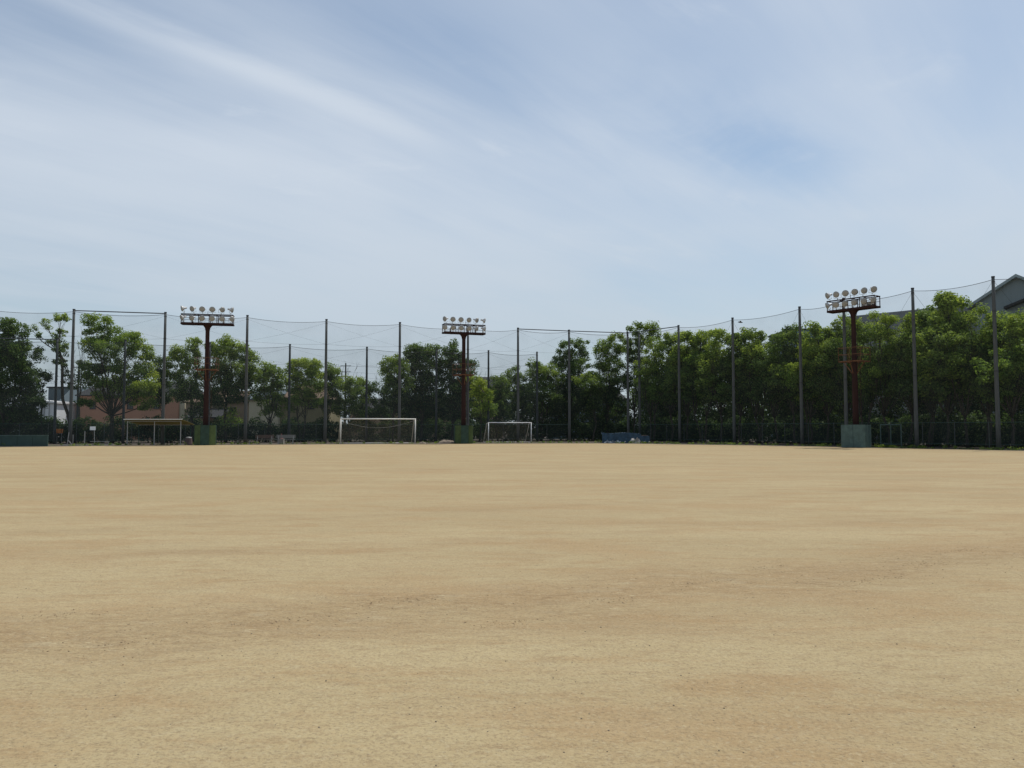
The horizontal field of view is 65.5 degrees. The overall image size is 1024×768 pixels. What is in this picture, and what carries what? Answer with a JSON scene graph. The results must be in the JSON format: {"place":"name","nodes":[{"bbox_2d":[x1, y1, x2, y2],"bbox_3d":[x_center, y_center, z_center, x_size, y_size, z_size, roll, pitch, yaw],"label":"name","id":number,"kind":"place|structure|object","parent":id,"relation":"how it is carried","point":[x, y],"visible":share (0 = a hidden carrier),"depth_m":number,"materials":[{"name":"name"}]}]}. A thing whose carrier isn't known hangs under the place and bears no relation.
{"place":"outdoors","nodes":[
{"label":"outdoors","id":0,"kind":"place"},
{"bbox_2d":[46,387,69,400],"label":"slate house","id":1,"kind":"structure","parent":0,"point":[50,393],"depth_m":112.10,"materials":[{"name":"tile"}]},
{"bbox_2d":[59,387,90,401],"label":"grey house","id":2,"kind":"structure","parent":0,"point":[66,396],"depth_m":108.52,"materials":[{"name":"grey"}]},
{"bbox_2d":[75,382,203,439],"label":"terracotta house","id":3,"kind":"structure","parent":0,"point":[174,410],"depth_m":103.96,"materials":[{"name":"tile"}]},
{"bbox_2d":[182,391,251,439],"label":"tan house","id":4,"kind":"structure","parent":0,"point":[215,412],"depth_m":102.91,"materials":[{"name":"brown tile"}]},
{"bbox_2d":[248,389,286,438],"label":"cream house","id":5,"kind":"structure","parent":0,"point":[254,410],"depth_m":100.96,"materials":[{"name":"grey"}]},
{"bbox_2d":[280,385,340,439],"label":"ochre house","id":6,"kind":"structure","parent":0,"point":[314,414],"depth_m":101.96,"materials":[{"name":"brown tile"}]},
{"bbox_2d":[350,399,460,438],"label":"tree","id":7,"kind":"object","parent":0,"point":[376,421],"depth_m":111.87,"materials":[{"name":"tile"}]},
{"bbox_2d":[0,443,1023,767],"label":"sports field","id":8,"kind":"structure","parent":0,"point":[116,541],"depth_m":6.70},
{"bbox_2d":[0,530,1021,767],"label":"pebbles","id":9,"kind":"object","parent":8,"relation":"on","point":[505,661],"visible":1,"depth_m":5.38,"materials":[{"name":"stone"}]},
{"bbox_2d":[0,429,1023,450],"bbox_3d":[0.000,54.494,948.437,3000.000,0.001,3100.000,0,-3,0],"label":"ground","id":10,"kind":"structure","parent":0,"point":[494,441],"depth_m":79.77,"materials":[{"name":"green plant"}]},
{"bbox_2d":[0,317,48,434],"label":"broadleaf tree","id":11,"kind":"object","parent":10,"relation":"on","point":[19,371],"visible":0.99,"depth_m":77.69,"materials":[{"name":"green plant"}]},
{"bbox_2d":[0,435,48,445],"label":"padded wall","id":12,"kind":"structure","parent":10,"relation":"on","point":[24,440],"depth_m":65.94,"materials":[{"name":"teal paint"}]},
{"bbox_2d":[4,398,75,437],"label":"white shed","id":13,"kind":"structure","parent":10,"relation":"on","point":[48,411],"depth_m":100.87,"materials":[{"name":"ceramic"}]},
{"bbox_2d":[33,367,52,434],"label":"broadleaf tree","id":14,"kind":"object","parent":10,"relation":"on","point":[45,376],"visible":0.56,"depth_m":80.46,"materials":[{"name":"green plant"}]},
{"bbox_2d":[27,312,81,442],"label":"broadleaf tree","id":15,"kind":"object","parent":10,"relation":"on","point":[63,361],"visible":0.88,"depth_m":80.69,"materials":[{"name":"green plant"}]},
{"bbox_2d":[53,338,58,443],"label":"net pole","id":16,"kind":"object","parent":10,"relation":"on","point":[55,399],"visible":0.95,"depth_m":77.16,"materials":[{"name":"metal"}]},
{"bbox_2d":[68,309,75,443],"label":"net pole","id":17,"kind":"object","parent":10,"relation":"on","point":[71,383],"visible":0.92,"depth_m":72.91,"materials":[{"name":"metal"}]},
{"bbox_2d":[74,331,87,442],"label":"bare tree","id":18,"kind":"object","parent":10,"relation":"on","point":[80,362],"visible":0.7,"depth_m":82.88,"materials":[{"name":"plant"}]},
{"bbox_2d":[73,312,160,442],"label":"broadleaf tree","id":19,"kind":"object","parent":10,"relation":"on","point":[99,346],"visible":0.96,"depth_m":82.39,"materials":[{"name":"green plant"}]},
{"bbox_2d":[121,339,126,443],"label":"net pole","id":20,"kind":"object","parent":10,"relation":"on","point":[123,402],"visible":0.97,"depth_m":78.46,"materials":[{"name":"metal"}]},
{"bbox_2d":[123,419,193,444],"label":"shelter","id":21,"kind":"object","parent":10,"relation":"on","point":[154,422],"visible":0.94,"depth_m":72.28,"materials":[{"name":"beige metal"}]},
{"bbox_2d":[160,312,166,444],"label":"net pole","id":22,"kind":"object","parent":10,"relation":"on","point":[163,385],"visible":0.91,"depth_m":74.82,"materials":[{"name":"metal"}]},
{"bbox_2d":[150,354,177,441],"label":"broadleaf tree","id":23,"kind":"object","parent":10,"relation":"on","point":[167,385],"visible":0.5,"depth_m":85.32,"materials":[{"name":"green plant"}]},
{"bbox_2d":[159,336,211,442],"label":"broadleaf tree","id":24,"kind":"object","parent":10,"relation":"on","point":[192,394],"visible":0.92,"depth_m":84.61,"materials":[{"name":"green plant"}]},
{"bbox_2d":[180,306,234,444],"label":"floodlight tower","id":25,"kind":"structure","parent":10,"relation":"on","point":[205,433],"depth_m":71.89,"materials":[{"name":"brown metal"}]},
{"bbox_2d":[208,342,210,424],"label":"net pole","id":26,"kind":"object","parent":10,"relation":"on","point":[209,380],"visible":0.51,"depth_m":80.88,"materials":[{"name":"metal"}]},
{"bbox_2d":[219,406,243,441],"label":"broadleaf tree","id":27,"kind":"object","parent":10,"relation":"on","point":[230,412],"visible":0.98,"depth_m":83.88,"materials":[{"name":"green plant"}]},
{"bbox_2d":[202,333,263,441],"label":"broadleaf tree","id":28,"kind":"object","parent":10,"relation":"on","point":[227,381],"visible":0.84,"depth_m":85.42,"materials":[{"name":"green plant"}]},
{"bbox_2d":[243,315,248,443],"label":"net pole","id":29,"kind":"object","parent":10,"relation":"on","point":[246,389],"visible":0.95,"depth_m":76.83,"materials":[{"name":"metal"}]},
{"bbox_2d":[248,361,291,441],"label":"broadleaf tree","id":30,"kind":"object","parent":10,"relation":"on","point":[271,373],"visible":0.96,"depth_m":87.59,"materials":[{"name":"green plant"}]},
{"bbox_2d":[287,344,290,442],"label":"net pole","id":31,"kind":"object","parent":10,"relation":"on","point":[289,387],"visible":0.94,"depth_m":82.73,"materials":[{"name":"metal"}]},
{"bbox_2d":[19,423,567,443],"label":"chain link fence","id":32,"kind":"object","parent":10,"relation":"on","point":[264,439],"visible":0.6,"depth_m":85.82,"materials":[{"name":"teal"}]},
{"bbox_2d":[282,357,329,441],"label":"broadleaf tree","id":33,"kind":"object","parent":10,"relation":"on","point":[309,379],"visible":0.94,"depth_m":88.66,"materials":[{"name":"green plant"}]},
{"bbox_2d":[0,414,633,442],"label":"hedge undergrowth","id":34,"kind":"object","parent":10,"relation":"on","point":[550,432],"visible":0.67,"depth_m":89.95,"materials":[{"name":"green plant"}]},
{"bbox_2d":[323,319,327,443],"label":"net pole","id":35,"kind":"object","parent":10,"relation":"on","point":[325,398],"visible":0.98,"depth_m":79.63,"materials":[{"name":"metal"}]},
{"bbox_2d":[308,362,344,419],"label":"broadleaf tree","id":36,"kind":"object","parent":10,"relation":"on","point":[331,372],"visible":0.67,"depth_m":91.25,"materials":[{"name":"green plant"}]},
{"bbox_2d":[330,375,373,441],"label":"broadleaf tree","id":37,"kind":"object","parent":10,"relation":"on","point":[353,406],"visible":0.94,"depth_m":90.34,"materials":[{"name":"green plant"}]},
{"bbox_2d":[365,347,367,442],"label":"net pole","id":38,"kind":"object","parent":10,"relation":"on","point":[366,401],"visible":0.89,"depth_m":85.31,"materials":[{"name":"metal"}]},
{"bbox_2d":[360,380,391,441],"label":"broadleaf tree","id":39,"kind":"object","parent":10,"relation":"on","point":[379,411],"visible":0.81,"depth_m":91.03,"materials":[{"name":"green plant"}]},
{"bbox_2d":[338,418,415,443],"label":"football goal","id":40,"kind":"object","parent":10,"relation":"on","point":[379,419],"visible":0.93,"depth_m":78.81,"materials":[{"name":"white paint"}]},
{"bbox_2d":[377,353,415,441],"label":"broadleaf tree","id":41,"kind":"object","parent":10,"relation":"on","point":[390,379],"visible":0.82,"depth_m":89.28,"materials":[{"name":"green plant"}]},
{"bbox_2d":[397,322,400,442],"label":"net pole","id":42,"kind":"object","parent":10,"relation":"on","point":[399,399],"visible":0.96,"depth_m":81.94,"materials":[{"name":"metal"}]},
{"bbox_2d":[396,342,446,441],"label":"broadleaf tree","id":43,"kind":"object","parent":10,"relation":"on","point":[422,401],"visible":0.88,"depth_m":91.47,"materials":[{"name":"green plant"}]},
{"bbox_2d":[435,349,437,440],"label":"net pole","id":44,"kind":"object","parent":10,"relation":"on","point":[436,397],"visible":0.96,"depth_m":87.45,"materials":[{"name":"metal"}]},
{"bbox_2d":[434,339,479,440],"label":"broadleaf tree","id":45,"kind":"object","parent":10,"relation":"on","point":[452,386],"visible":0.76,"depth_m":91.59,"materials":[{"name":"green plant"}]},
{"bbox_2d":[442,316,485,443],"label":"floodlight tower","id":46,"kind":"structure","parent":10,"relation":"on","point":[463,432],"depth_m":78.84,"materials":[{"name":"brown metal"}]},
{"bbox_2d":[466,326,468,424],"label":"net pole","id":47,"kind":"object","parent":10,"relation":"on","point":[467,393],"visible":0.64,"depth_m":85.02,"materials":[{"name":"metal"}]},
{"bbox_2d":[466,375,498,441],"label":"broadleaf tree","id":48,"kind":"object","parent":10,"relation":"on","point":[477,383],"visible":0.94,"depth_m":89.49,"materials":[{"name":"green plant"}]},
{"bbox_2d":[487,350,489,440],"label":"net pole","id":49,"kind":"object","parent":10,"relation":"on","point":[488,408],"visible":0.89,"depth_m":89.11,"materials":[{"name":"metal"}]},
{"bbox_2d":[482,375,515,440],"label":"broadleaf tree","id":50,"kind":"object","parent":10,"relation":"on","point":[501,385],"visible":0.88,"depth_m":94.11,"materials":[{"name":"green plant"}]},
{"bbox_2d":[383,379,626,433],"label":"foliage","id":51,"kind":"object","parent":10,"relation":"on","point":[616,418],"visible":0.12,"depth_m":101.06,"materials":[{"name":"green plant"}]},
{"bbox_2d":[483,422,531,442],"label":"football goal","id":52,"kind":"object","parent":10,"relation":"on","point":[508,422],"visible":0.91,"depth_m":84.79,"materials":[{"name":"white metal"}]},
{"bbox_2d":[1,440,1023,449],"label":"edge weeds","id":53,"kind":"object","parent":10,"relation":"on","point":[823,444],"visible":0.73,"depth_m":72.34,"materials":[{"name":"green plant"}]},
{"bbox_2d":[501,365,535,425],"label":"broadleaf tree","id":54,"kind":"object","parent":10,"relation":"on","point":[524,404],"visible":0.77,"depth_m":96.15,"materials":[{"name":"green plant"}]},
{"bbox_2d":[517,328,519,441],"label":"net pole","id":55,"kind":"object","parent":10,"relation":"on","point":[518,437],"visible":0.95,"depth_m":86.47,"materials":[{"name":"metal"}]},
{"bbox_2d":[536,352,537,441],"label":"net pole","id":56,"kind":"object","parent":10,"relation":"on","point":[536,396],"visible":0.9,"depth_m":90.93,"materials":[{"name":"metal"}]},
{"bbox_2d":[524,357,567,440],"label":"broadleaf tree","id":57,"kind":"object","parent":10,"relation":"on","point":[546,377],"visible":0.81,"depth_m":96.50,"materials":[{"name":"green plant"}]},
{"bbox_2d":[568,330,570,441],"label":"net pole","id":58,"kind":"object","parent":10,"relation":"on","point":[569,415],"visible":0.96,"depth_m":88.22,"materials":[{"name":"metal"}]},
{"bbox_2d":[549,337,593,440],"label":"broadleaf tree","id":59,"kind":"object","parent":10,"relation":"on","point":[577,368],"visible":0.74,"depth_m":98.58,"materials":[{"name":"green plant"}]},
{"bbox_2d":[571,371,608,440],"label":"broadleaf tree","id":60,"kind":"object","parent":10,"relation":"on","point":[590,379],"visible":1,"depth_m":95.82,"materials":[{"name":"green plant"}]},
{"bbox_2d":[591,330,632,432],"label":"broadleaf tree","id":61,"kind":"object","parent":10,"relation":"on","point":[612,391],"visible":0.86,"depth_m":97.55,"materials":[{"name":"green plant"}]},
{"bbox_2d":[602,432,649,442],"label":"tarpaulin stack","id":62,"kind":"object","parent":10,"relation":"on","point":[624,437],"visible":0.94,"depth_m":82.32,"materials":[{"name":"blue plastic"}]},
{"bbox_2d":[627,332,629,432],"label":"net pole","id":63,"kind":"object","parent":10,"relation":"on","point":[628,422],"visible":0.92,"depth_m":90.09,"materials":[{"name":"metal"}]},
{"bbox_2d":[638,333,640,433],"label":"net pole","id":64,"kind":"object","parent":10,"relation":"on","point":[639,403],"visible":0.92,"depth_m":91.55,"materials":[{"name":"metal"}]},
{"bbox_2d":[620,320,661,432],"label":"broadleaf tree","id":65,"kind":"object","parent":10,"relation":"on","point":[633,352],"visible":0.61,"depth_m":98.66,"materials":[{"name":"green plant"}]},
{"bbox_2d":[625,336,673,440],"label":"broadleaf tree","id":66,"kind":"object","parent":10,"relation":"on","point":[648,362],"visible":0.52,"depth_m":92.47,"materials":[{"name":"green plant"}]},
{"bbox_2d":[645,330,689,441],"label":"broadleaf tree","id":67,"kind":"object","parent":10,"relation":"on","point":[653,385],"visible":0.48,"depth_m":90.75,"materials":[{"name":"green plant"}]},
{"bbox_2d":[677,325,680,442],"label":"net pole","id":68,"kind":"object","parent":10,"relation":"on","point":[679,404],"visible":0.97,"depth_m":84.32,"materials":[{"name":"metal"}]},
{"bbox_2d":[628,278,1020,367],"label":"net fence","id":69,"kind":"object","parent":68,"relation":"attached to","point":[818,308],"visible":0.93,"depth_m":70.88,"materials":[{"name":"black fabric"}]},
{"bbox_2d":[660,330,711,441],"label":"broadleaf tree","id":70,"kind":"object","parent":10,"relation":"on","point":[687,335],"visible":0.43,"depth_m":88.77,"materials":[{"name":"green plant"}]},
{"bbox_2d":[675,329,723,441],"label":"broadleaf tree","id":71,"kind":"object","parent":10,"relation":"on","point":[701,342],"visible":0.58,"depth_m":87.20,"materials":[{"name":"green plant"}]},
{"bbox_2d":[693,327,737,442],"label":"broadleaf tree","id":72,"kind":"object","parent":10,"relation":"on","point":[712,355],"visible":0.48,"depth_m":84.00,"materials":[{"name":"green plant"}]},
{"bbox_2d":[625,395,838,438],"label":"distant trees","id":73,"kind":"object","parent":10,"relation":"on","point":[631,413],"visible":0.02,"depth_m":117.40,"materials":[{"name":"green plant"}]},
{"bbox_2d":[731,317,735,443],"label":"net pole","id":74,"kind":"object","parent":10,"relation":"on","point":[733,393],"visible":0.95,"depth_m":78.56,"materials":[{"name":"metal"}]},
{"bbox_2d":[712,328,764,442],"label":"broadleaf tree","id":75,"kind":"object","parent":10,"relation":"on","point":[724,364],"visible":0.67,"depth_m":82.70,"materials":[{"name":"green plant"}]},
{"bbox_2d":[728,327,779,442],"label":"broadleaf tree","id":76,"kind":"object","parent":10,"relation":"on","point":[757,344],"visible":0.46,"depth_m":81.28,"materials":[{"name":"green plant"}]},
{"bbox_2d":[746,324,798,443],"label":"broadleaf tree","id":77,"kind":"object","parent":10,"relation":"on","point":[763,373],"visible":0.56,"depth_m":78.78,"materials":[{"name":"green plant"}]},
{"bbox_2d":[763,322,815,443],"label":"broadleaf tree","id":78,"kind":"object","parent":10,"relation":"on","point":[792,338],"visible":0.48,"depth_m":77.28,"materials":[{"name":"green plant"}]},
{"bbox_2d":[798,306,803,444],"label":"net pole","id":79,"kind":"object","parent":10,"relation":"on","point":[801,387],"visible":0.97,"depth_m":71.38,"materials":[{"name":"metal"}]},
{"bbox_2d":[781,338,834,443],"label":"broadleaf tree","id":80,"kind":"object","parent":10,"relation":"on","point":[794,375],"visible":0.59,"depth_m":74.64,"materials":[{"name":"green plant"}]},
{"bbox_2d":[796,320,843,444],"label":"broadleaf tree","id":81,"kind":"object","parent":10,"relation":"on","point":[816,331],"visible":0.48,"depth_m":74.49,"materials":[{"name":"green plant"}]},
{"bbox_2d":[634,421,1014,447],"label":"chain link fence","id":82,"kind":"object","parent":10,"relation":"on","point":[988,422],"visible":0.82,"depth_m":69.98,"materials":[{"name":"teal"}]},
{"bbox_2d":[880,424,901,446],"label":"fence gate","id":83,"kind":"structure","parent":82,"relation":"attached to","point":[890,433],"depth_m":63.72,"materials":[{"name":"grey metal"}]},
{"bbox_2d":[630,408,1023,447],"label":"thicket undergrowth","id":84,"kind":"object","parent":10,"relation":"on","point":[664,432],"visible":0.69,"depth_m":74.37,"materials":[{"name":"green plant"}]},
{"bbox_2d":[634,332,1023,435],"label":"background foliage","id":85,"kind":"object","parent":10,"relation":"on","point":[786,412],"visible":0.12,"depth_m":82.84,"materials":[{"name":"green plant"}]},
{"bbox_2d":[808,314,873,410],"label":"broadleaf tree","id":86,"kind":"object","parent":10,"relation":"on","point":[832,353],"visible":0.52,"depth_m":72.68,"materials":[{"name":"green plant"}]},
{"bbox_2d":[842,298,847,424],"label":"net pole","id":87,"kind":"object","parent":10,"relation":"on","point":[845,378],"visible":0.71,"depth_m":66.68,"materials":[{"name":"metal"}]},
{"bbox_2d":[825,286,880,447],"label":"floodlight tower","id":88,"kind":"structure","parent":10,"relation":"on","point":[855,435],"depth_m":62.80,"materials":[{"name":"brown metal"}]},
{"bbox_2d":[835,317,899,424],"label":"broadleaf tree","id":89,"kind":"object","parent":10,"relation":"on","point":[862,339],"visible":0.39,"depth_m":70.67,"materials":[{"name":"green plant"}]},
{"bbox_2d":[858,310,911,443],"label":"broadleaf tree","id":90,"kind":"object","parent":10,"relation":"on","point":[884,330],"visible":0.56,"depth_m":68.64,"materials":[{"name":"green plant"}]},
{"bbox_2d":[873,312,933,445],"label":"broadleaf tree","id":91,"kind":"object","parent":10,"relation":"on","point":[895,368],"visible":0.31,"depth_m":67.48,"materials":[{"name":"green plant"}]},
{"bbox_2d":[846,307,977,441],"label":"long wing","id":92,"kind":"structure","parent":10,"relation":"on","point":[864,319],"depth_m":93.75,"materials":[{"name":"green plant"}]},
{"bbox_2d":[911,288,918,447],"bbox_3d":[31.342,-1.239,61.982,0.322,12.590,0.330,0,-3,0],"label":"net pole","id":93,"kind":"object","parent":10,"relation":"on","point":[916,424],"visible":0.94,"depth_m":61.86,"materials":[{"name":"metal"}]},
{"bbox_2d":[889,304,956,446],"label":"broadleaf tree","id":94,"kind":"object","parent":10,"relation":"on","point":[907,383],"visible":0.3,"depth_m":66.21,"materials":[{"name":"green plant"}]},
{"bbox_2d":[909,291,979,446],"bbox_3d":[35.013,-1.241,63.928,6.660,12.856,4.118,1,-3,-17],"label":"broadleaf tree","id":95,"kind":"object","parent":10,"relation":"on","point":[946,302],"visible":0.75,"depth_m":63.71,"materials":[{"name":"green plant"}]},
{"bbox_2d":[923,302,994,447],"bbox_3d":[35.558,-0.719,62.642,6.895,11.676,4.709,0,-3,0],"label":"broadleaf tree","id":96,"kind":"object","parent":10,"relation":"on","point":[968,339],"visible":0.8,"depth_m":62.31,"materials":[{"name":"green plant"}]},
{"bbox_2d":[952,310,1022,447],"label":"broadleaf tree","id":97,"kind":"object","parent":10,"relation":"on","point":[989,407],"visible":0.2,"depth_m":62.23,"materials":[{"name":"green plant"}]},
{"bbox_2d":[966,274,1023,440],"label":"sports hall","id":98,"kind":"structure","parent":10,"relation":"on","point":[1012,288],"depth_m":84.63,"materials":[{"name":"tile"}]},
{"bbox_2d":[991,276,1000,449],"bbox_3d":[34.775,-1.504,57.235,0.322,12.590,0.330,0,-3,0],"label":"net pole","id":99,"kind":"object","parent":10,"relation":"on","point":[997,403],"visible":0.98,"depth_m":57.11,"materials":[{"name":"metal"}]},
{"bbox_2d":[969,311,1023,447],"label":"broadleaf tree","id":100,"kind":"object","parent":10,"relation":"on","point":[986,367],"visible":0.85,"depth_m":60.00,"materials":[{"name":"green plant"}]},
{"bbox_2d":[1000,307,1023,402],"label":"broadleaf tree","id":101,"kind":"object","parent":10,"relation":"on","point":[1019,330],"visible":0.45,"depth_m":59.68,"materials":[{"name":"green plant"}]},
{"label":"net pole","id":102,"kind":"object","parent":10,"relation":"on","visible":0},
{"bbox_2d":[0,310,626,353],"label":"net fence","id":103,"kind":"object","parent":102,"relation":"attached to","point":[317,325],"visible":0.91,"depth_m":79.09,"materials":[{"name":"black fabric"}]},
{"bbox_2d":[0,0,1023,427],"label":"sky","id":104,"kind":"structure","parent":0,"point":[601,166],"materials":[{"name":"blue"}]},
{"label":"net pole","id":105,"kind":"object","parent":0,"visible":0},
{"bbox_2d":[0,338,535,370],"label":"net fence","id":106,"kind":"object","parent":105,"relation":"attached to","point":[215,347],"visible":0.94,"depth_m":80.89,"materials":[{"name":"black fabric"}]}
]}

